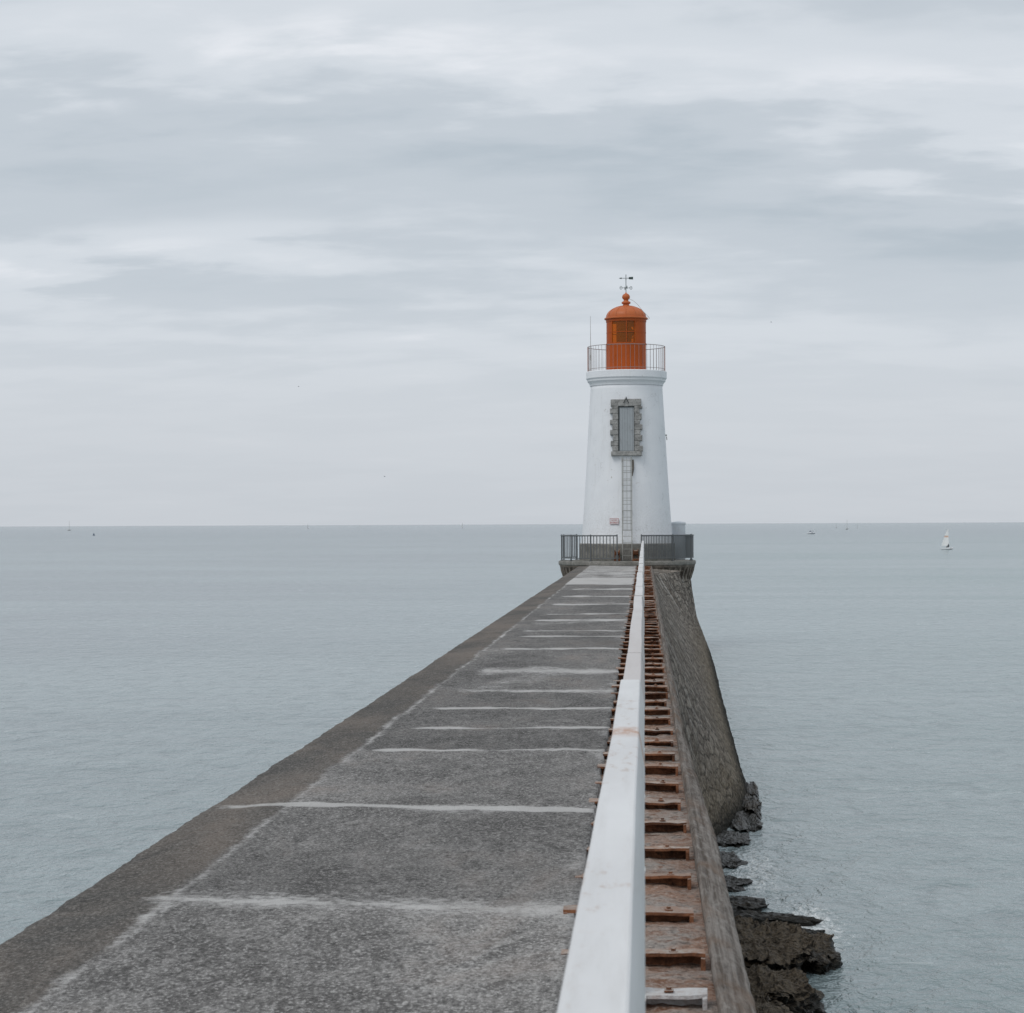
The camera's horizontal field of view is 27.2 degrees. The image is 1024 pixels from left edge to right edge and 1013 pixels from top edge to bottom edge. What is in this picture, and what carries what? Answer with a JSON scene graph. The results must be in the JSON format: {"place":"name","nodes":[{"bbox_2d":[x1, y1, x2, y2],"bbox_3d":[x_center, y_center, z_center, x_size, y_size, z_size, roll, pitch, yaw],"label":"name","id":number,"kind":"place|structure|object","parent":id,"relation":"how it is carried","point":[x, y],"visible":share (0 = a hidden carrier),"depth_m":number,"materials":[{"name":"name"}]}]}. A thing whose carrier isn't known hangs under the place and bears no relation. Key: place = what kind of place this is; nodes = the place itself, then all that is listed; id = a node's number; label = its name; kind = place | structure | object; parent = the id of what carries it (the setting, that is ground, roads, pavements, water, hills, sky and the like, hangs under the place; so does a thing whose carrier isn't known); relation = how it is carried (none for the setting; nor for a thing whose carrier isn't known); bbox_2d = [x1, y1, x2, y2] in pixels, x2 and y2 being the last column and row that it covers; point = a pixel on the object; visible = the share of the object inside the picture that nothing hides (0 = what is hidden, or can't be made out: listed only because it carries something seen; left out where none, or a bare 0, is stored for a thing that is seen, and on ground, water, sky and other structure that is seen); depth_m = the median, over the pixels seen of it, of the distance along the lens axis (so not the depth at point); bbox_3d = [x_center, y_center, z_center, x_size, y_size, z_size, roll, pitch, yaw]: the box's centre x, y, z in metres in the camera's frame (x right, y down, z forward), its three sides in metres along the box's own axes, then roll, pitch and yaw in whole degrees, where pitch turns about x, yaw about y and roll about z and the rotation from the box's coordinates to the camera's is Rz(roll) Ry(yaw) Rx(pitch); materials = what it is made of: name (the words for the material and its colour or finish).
{"place":"outdoors","nodes":[
{"label":"outdoors","id":0,"kind":"place"},
{"bbox_2d":[0,566,635,1012],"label":"path","id":1,"kind":"structure","parent":0,"point":[418,842],"depth_m":11.02,"materials":[{"name":"concrete"}]},
{"bbox_2d":[0,522,1023,1012],"bbox_3d":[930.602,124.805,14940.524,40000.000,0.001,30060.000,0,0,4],"label":"water","id":2,"kind":"structure","parent":0,"point":[158,684],"depth_m":70.31,"materials":[{"name":"grey liquid"}]},
{"bbox_2d":[558,559,696,615],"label":"round platform","id":3,"kind":"structure","parent":2,"relation":"in","point":[685,567],"depth_m":89.94,"materials":[{"name":"concrete"}]},
{"bbox_2d":[560,534,617,560],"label":"guardrail","id":4,"kind":"object","parent":3,"relation":"on","point":[571,549],"visible":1,"depth_m":89.93,"materials":[{"name":"grey metal"}]},
{"bbox_2d":[614,550,619,560],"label":"mooring winch","id":5,"kind":"object","parent":3,"relation":"on","point":[618,554],"visible":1,"depth_m":89.54,"materials":[{"name":"metal"}]},
{"bbox_2d":[579,277,674,560],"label":"lighthouse","id":6,"kind":"object","parent":3,"relation":"on","point":[627,501],"visible":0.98,"depth_m":90.47,"materials":[{"name":"paint"}]},
{"bbox_2d":[619,407,634,450],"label":"door","id":7,"kind":"structure","parent":6,"relation":"in","point":[626,414],"depth_m":90.17,"materials":[{"name":"grey paint"}]},
{"bbox_2d":[632,548,638,560],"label":"mooring winch","id":8,"kind":"object","parent":3,"relation":"on","point":[635,552],"visible":0.97,"depth_m":89.59,"materials":[{"name":"metal"}]},
{"bbox_2d":[641,534,693,560],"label":"guardrail","id":9,"kind":"object","parent":3,"relation":"on","point":[684,544],"visible":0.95,"depth_m":89.68,"materials":[{"name":"grey metal"}]},
{"bbox_2d":[671,521,685,559],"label":"cabinet","id":10,"kind":"object","parent":3,"relation":"on","point":[678,527],"visible":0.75,"depth_m":92.80,"materials":[{"name":"grey metal"}]},
{"bbox_2d":[596,566,755,1012],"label":"sea wall","id":11,"kind":"structure","parent":2,"relation":"in","point":[711,781],"depth_m":14.14,"materials":[{"name":"grey concrete"}]},
{"bbox_2d":[556,541,645,1012],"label":"handrail","id":12,"kind":"object","parent":11,"relation":"on","point":[604,972],"visible":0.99,"depth_m":4.30,"materials":[{"name":"white paint"}]},
{"bbox_2d":[563,905,693,922],"bbox_3d":[0.532,1.877,9.707,0.594,0.099,0.180,1,0,2],"label":"crossbar","id":13,"kind":"object","parent":11,"relation":"on","point":[663,913],"visible":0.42,"depth_m":9.70,"materials":[{"name":"metal"}]},
{"bbox_2d":[575,871,690,889],"bbox_3d":[0.609,1.890,10.670,0.582,0.100,0.160,-1,-1,2],"label":"crossbar","id":14,"kind":"object","parent":11,"relation":"on","point":[677,879],"visible":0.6,"depth_m":10.68,"materials":[{"name":"metal"}]},
{"bbox_2d":[561,948,705,970],"bbox_3d":[0.500,1.877,8.761,0.593,0.099,0.163,-1,-2,2],"label":"crossbar","id":15,"kind":"object","parent":11,"relation":"on","point":[657,956],"visible":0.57,"depth_m":8.77,"materials":[{"name":"metal"}]},
{"bbox_2d":[589,797,680,810],"bbox_3d":[0.783,1.907,13.525,0.584,0.102,0.173,0,2,4],"label":"crossbar","id":16,"kind":"object","parent":11,"relation":"on","point":[651,803],"visible":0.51,"depth_m":13.53,"materials":[{"name":"metal"}]},
{"bbox_2d":[595,780,678,792],"bbox_3d":[0.850,1.912,14.460,0.570,0.100,0.173,1,-3,3],"label":"crossbar","id":17,"kind":"object","parent":11,"relation":"on","point":[662,785],"visible":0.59,"depth_m":14.47,"materials":[{"name":"metal"}]},
{"bbox_2d":[586,845,688,860],"bbox_3d":[0.673,1.900,11.581,0.590,0.099,0.179,-1,-2,4],"label":"crossbar","id":18,"kind":"object","parent":11,"relation":"on","point":[664,852],"visible":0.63,"depth_m":11.58,"materials":[{"name":"metal"}]},
{"bbox_2d":[597,763,677,775],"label":"crossbar","id":19,"kind":"object","parent":11,"relation":"on","point":[660,768],"visible":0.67,"depth_m":15.45,"materials":[{"name":"metal"}]},
{"bbox_2d":[590,818,686,835],"bbox_3d":[0.732,1.901,12.578,0.604,0.100,0.180,-1,-2,4],"label":"crossbar","id":20,"kind":"object","parent":11,"relation":"on","point":[662,826],"visible":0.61,"depth_m":12.58,"materials":[{"name":"metal"}]},
{"bbox_2d":[603,751,674,761],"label":"crossbar","id":21,"kind":"object","parent":11,"relation":"on","point":[661,756],"visible":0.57,"depth_m":16.38,"materials":[{"name":"metal"}]},
{"bbox_2d":[611,684,666,691],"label":"crossbar","id":22,"kind":"object","parent":11,"relation":"on","point":[656,687],"visible":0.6,"depth_m":23.01,"materials":[{"name":"wood"}]},
{"bbox_2d":[613,679,664,684],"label":"crossbar","id":23,"kind":"object","parent":11,"relation":"on","point":[653,681],"visible":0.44,"depth_m":23.94,"materials":[{"name":"wood"}]},
{"bbox_2d":[606,738,672,746],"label":"crossbar","id":24,"kind":"object","parent":11,"relation":"on","point":[656,742],"visible":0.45,"depth_m":17.34,"materials":[{"name":"metal"}]},
{"bbox_2d":[611,691,667,699],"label":"crossbar","id":25,"kind":"object","parent":11,"relation":"on","point":[655,695],"visible":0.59,"depth_m":22.09,"materials":[{"name":"metal"}]},
{"bbox_2d":[616,666,663,672],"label":"crossbar","id":26,"kind":"object","parent":11,"relation":"on","point":[654,669],"visible":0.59,"depth_m":25.90,"materials":[{"name":"metal"}]},
{"bbox_2d":[613,699,666,706],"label":"crossbar","id":27,"kind":"object","parent":11,"relation":"on","point":[656,702],"visible":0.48,"depth_m":21.11,"materials":[{"name":"metal"}]},
{"bbox_2d":[619,648,660,653],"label":"crossbar","id":28,"kind":"object","parent":11,"relation":"on","point":[646,650],"visible":0.54,"depth_m":29.77,"materials":[{"name":"metal"}]},
{"bbox_2d":[621,637,658,640],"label":"crossbar","id":29,"kind":"object","parent":11,"relation":"on","point":[647,638],"visible":0.35,"depth_m":32.71,"materials":[{"name":"metal"}]},
{"bbox_2d":[610,716,670,724],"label":"crossbar","id":30,"kind":"object","parent":11,"relation":"on","point":[656,720],"visible":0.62,"depth_m":19.24,"materials":[{"name":"wood"}]},
{"bbox_2d":[611,707,669,714],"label":"crossbar","id":31,"kind":"object","parent":11,"relation":"on","point":[657,711],"visible":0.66,"depth_m":20.20,"materials":[{"name":"metal"}]},
{"bbox_2d":[608,727,672,735],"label":"crossbar","id":32,"kind":"object","parent":11,"relation":"on","point":[656,731],"visible":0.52,"depth_m":18.30,"materials":[{"name":"wood"}]},
{"bbox_2d":[618,657,662,662],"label":"crossbar","id":33,"kind":"object","parent":11,"relation":"on","point":[653,659],"visible":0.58,"depth_m":27.78,"materials":[{"name":"wood"}]},
{"bbox_2d":[619,662,661,666],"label":"crossbar","id":34,"kind":"object","parent":11,"relation":"on","point":[652,664],"visible":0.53,"depth_m":26.84,"materials":[{"name":"wood"}]},
{"bbox_2d":[620,644,660,648],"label":"crossbar","id":35,"kind":"object","parent":11,"relation":"on","point":[649,646],"visible":0.48,"depth_m":30.75,"materials":[{"name":"metal"}]},
{"bbox_2d":[618,673,663,678],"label":"crossbar","id":36,"kind":"object","parent":11,"relation":"on","point":[651,676],"visible":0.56,"depth_m":24.90,"materials":[{"name":"wood"}]},
{"bbox_2d":[623,631,658,634],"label":"crossbar","id":37,"kind":"object","parent":11,"relation":"on","point":[645,632],"visible":0.41,"depth_m":34.65,"materials":[{"name":"metal"}]},
{"bbox_2d":[623,640,659,644],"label":"crossbar","id":38,"kind":"object","parent":11,"relation":"on","point":[651,642],"visible":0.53,"depth_m":31.70,"materials":[{"name":"metal"}]},
{"bbox_2d":[624,625,658,629],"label":"crossbar","id":39,"kind":"object","parent":11,"relation":"on","point":[646,627],"visible":0.47,"depth_m":36.52,"materials":[{"name":"metal"}]},
{"bbox_2d":[626,615,656,618],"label":"crossbar","id":40,"kind":"object","parent":11,"relation":"on","point":[647,617],"visible":0.38,"depth_m":40.35,"materials":[{"name":"metal"}]},
{"bbox_2d":[622,634,660,638],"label":"crossbar","id":41,"kind":"object","parent":11,"relation":"on","point":[659,636],"visible":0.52,"depth_m":33.60,"materials":[{"name":"metal"}]},
{"bbox_2d":[625,623,657,625],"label":"crossbar","id":42,"kind":"object","parent":11,"relation":"on","point":[653,624],"visible":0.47,"depth_m":37.45,"materials":[{"name":"metal"}]},
{"bbox_2d":[627,609,655,613],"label":"crossbar","id":43,"kind":"object","parent":11,"relation":"on","point":[648,610],"visible":0.4,"depth_m":43.25,"materials":[{"name":"wood"}]},
{"bbox_2d":[628,612,654,613],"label":"crossbar","id":44,"kind":"object","parent":11,"relation":"on","point":[644,612],"visible":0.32,"depth_m":42.25,"materials":[{"name":"metal"}]},
{"bbox_2d":[626,629,657,631],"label":"crossbar","id":45,"kind":"object","parent":11,"relation":"on","point":[652,630],"visible":0.31,"depth_m":35.59,"materials":[{"name":"metal"}]},
{"bbox_2d":[627,621,656,622],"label":"crossbar","id":46,"kind":"object","parent":11,"relation":"on","point":[645,621],"visible":0.32,"depth_m":38.37,"materials":[{"name":"metal"}]},
{"bbox_2d":[621,653,663,657],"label":"crossbar","id":47,"kind":"object","parent":11,"relation":"on","point":[649,655],"visible":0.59,"depth_m":28.75,"materials":[{"name":"metal"}]},
{"bbox_2d":[630,598,654,600],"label":"crossbar","id":48,"kind":"object","parent":11,"relation":"on","point":[632,599],"visible":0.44,"depth_m":49.87,"materials":[{"name":"wood"}]},
{"bbox_2d":[629,608,655,609],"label":"crossbar","id":49,"kind":"object","parent":11,"relation":"on","point":[645,608],"visible":0.21,"depth_m":44.24,"materials":[{"name":"metal"}]},
{"bbox_2d":[628,619,657,621],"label":"crossbar","id":50,"kind":"object","parent":11,"relation":"on","point":[647,620],"visible":0.27,"depth_m":39.35,"materials":[{"name":"metal"}]},
{"bbox_2d":[645,987,707,1009],"bbox_3d":[0.515,1.865,8.000,0.445,0.101,0.164,-1,-2,5],"label":"crossbar","id":51,"kind":"object","parent":11,"relation":"attached to","point":[681,996],"visible":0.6,"depth_m":8.00,"materials":[{"name":"paint"}]},
{"bbox_2d":[716,830,750,847],"bbox_3d":[3.673,5.803,35.940,0.762,0.434,2.172,0,0,10],"label":"rock","id":52,"kind":"object","parent":2,"relation":"in","point":[727,838],"visible":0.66,"depth_m":35.75,"materials":[{"name":"grey stone"}]},
{"bbox_2d":[720,851,747,868],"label":"rock","id":53,"kind":"object","parent":2,"relation":"in","point":[731,860],"visible":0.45,"depth_m":33.59,"materials":[{"name":"grey stone"}]},
{"bbox_2d":[724,875,753,892],"bbox_3d":[3.172,5.780,31.632,0.884,0.428,1.466,0,0,4],"label":"rock","id":54,"kind":"object","parent":2,"relation":"in","point":[734,884],"visible":0.26,"depth_m":31.54,"materials":[{"name":"grey stone"}]},
{"bbox_2d":[730,810,762,832],"bbox_3d":[4.181,5.816,38.086,0.657,0.487,2.719,0,0,4],"label":"rock","id":55,"kind":"object","parent":2,"relation":"in","point":[742,821],"visible":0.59,"depth_m":37.63,"materials":[{"name":"grey stone"}]},
{"bbox_2d":[730,895,768,911],"bbox_3d":[3.131,5.725,29.726,1.052,0.429,1.092,0,0,4],"label":"rock","id":56,"kind":"object","parent":2,"relation":"in","point":[747,903],"visible":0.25,"depth_m":29.61,"materials":[{"name":"grey stone"}]},
{"bbox_2d":[742,793,761,819],"bbox_3d":[4.533,5.844,40.295,0.459,0.590,3.750,0,0,4],"label":"rock","id":57,"kind":"object","parent":2,"relation":"in","point":[751,804],"visible":0.56,"depth_m":39.70,"materials":[{"name":"grey stone"}]},
{"bbox_2d":[745,782,758,796],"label":"rock","id":58,"kind":"object","parent":2,"relation":"in","point":[752,788],"visible":0.57,"depth_m":42.28,"materials":[{"name":"grey stone"}]},
{"bbox_2d":[756,1002,792,1012],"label":"rock","id":59,"kind":"object","parent":2,"relation":"in","point":[766,1007],"visible":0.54,"depth_m":22.01,"materials":[{"name":"stone"}]},
{"bbox_2d":[733,909,823,925],"bbox_3d":[3.381,5.740,28.712,1.838,0.447,0.678,0,-1,21],"label":"rock","id":60,"kind":"object","parent":2,"relation":"in","point":[760,917],"visible":0.3,"depth_m":28.57,"materials":[{"name":"grey stone"}]},
{"bbox_2d":[734,915,823,972],"bbox_3d":[2.956,5.830,26.125,1.839,1.218,3.034,0,0,4],"label":"rock","id":61,"kind":"object","parent":2,"relation":"in","point":[776,945],"visible":0.27,"depth_m":25.86,"materials":[{"name":"stone"}]},
{"bbox_2d":[745,964,824,1012],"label":"rock","id":62,"kind":"object","parent":2,"relation":"in","point":[793,990],"visible":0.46,"depth_m":23.44,"materials":[{"name":"stone"}]},
{"bbox_2d":[796,1002,825,1012],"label":"rock","id":63,"kind":"object","parent":2,"relation":"in","point":[818,1007],"visible":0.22,"depth_m":23.26,"materials":[{"name":"stone"}]},
{"bbox_2d":[802,928,824,933],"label":"rock","id":64,"kind":"object","parent":2,"relation":"in","point":[810,931],"visible":0.16,"depth_m":27.87,"materials":[{"name":"grey stone"}]},
{"bbox_2d":[801,929,842,974],"bbox_3d":[3.523,5.771,26.366,1.154,0.848,2.800,0,0,4],"label":"rock","id":65,"kind":"object","parent":2,"relation":"in","point":[818,962],"visible":0.27,"depth_m":25.66,"materials":[{"name":"stone"}]},
{"bbox_2d":[941,529,952,549],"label":"sailboat","id":66,"kind":"object","parent":2,"relation":"on","point":[945,542],"visible":1,"depth_m":418.61,"materials":[{"name":"white fabric"}]},
{"bbox_2d":[0,0,1023,525],"label":"sky","id":67,"kind":"structure","parent":0,"point":[414,218],"materials":[{"name":"grey"}]}
]}

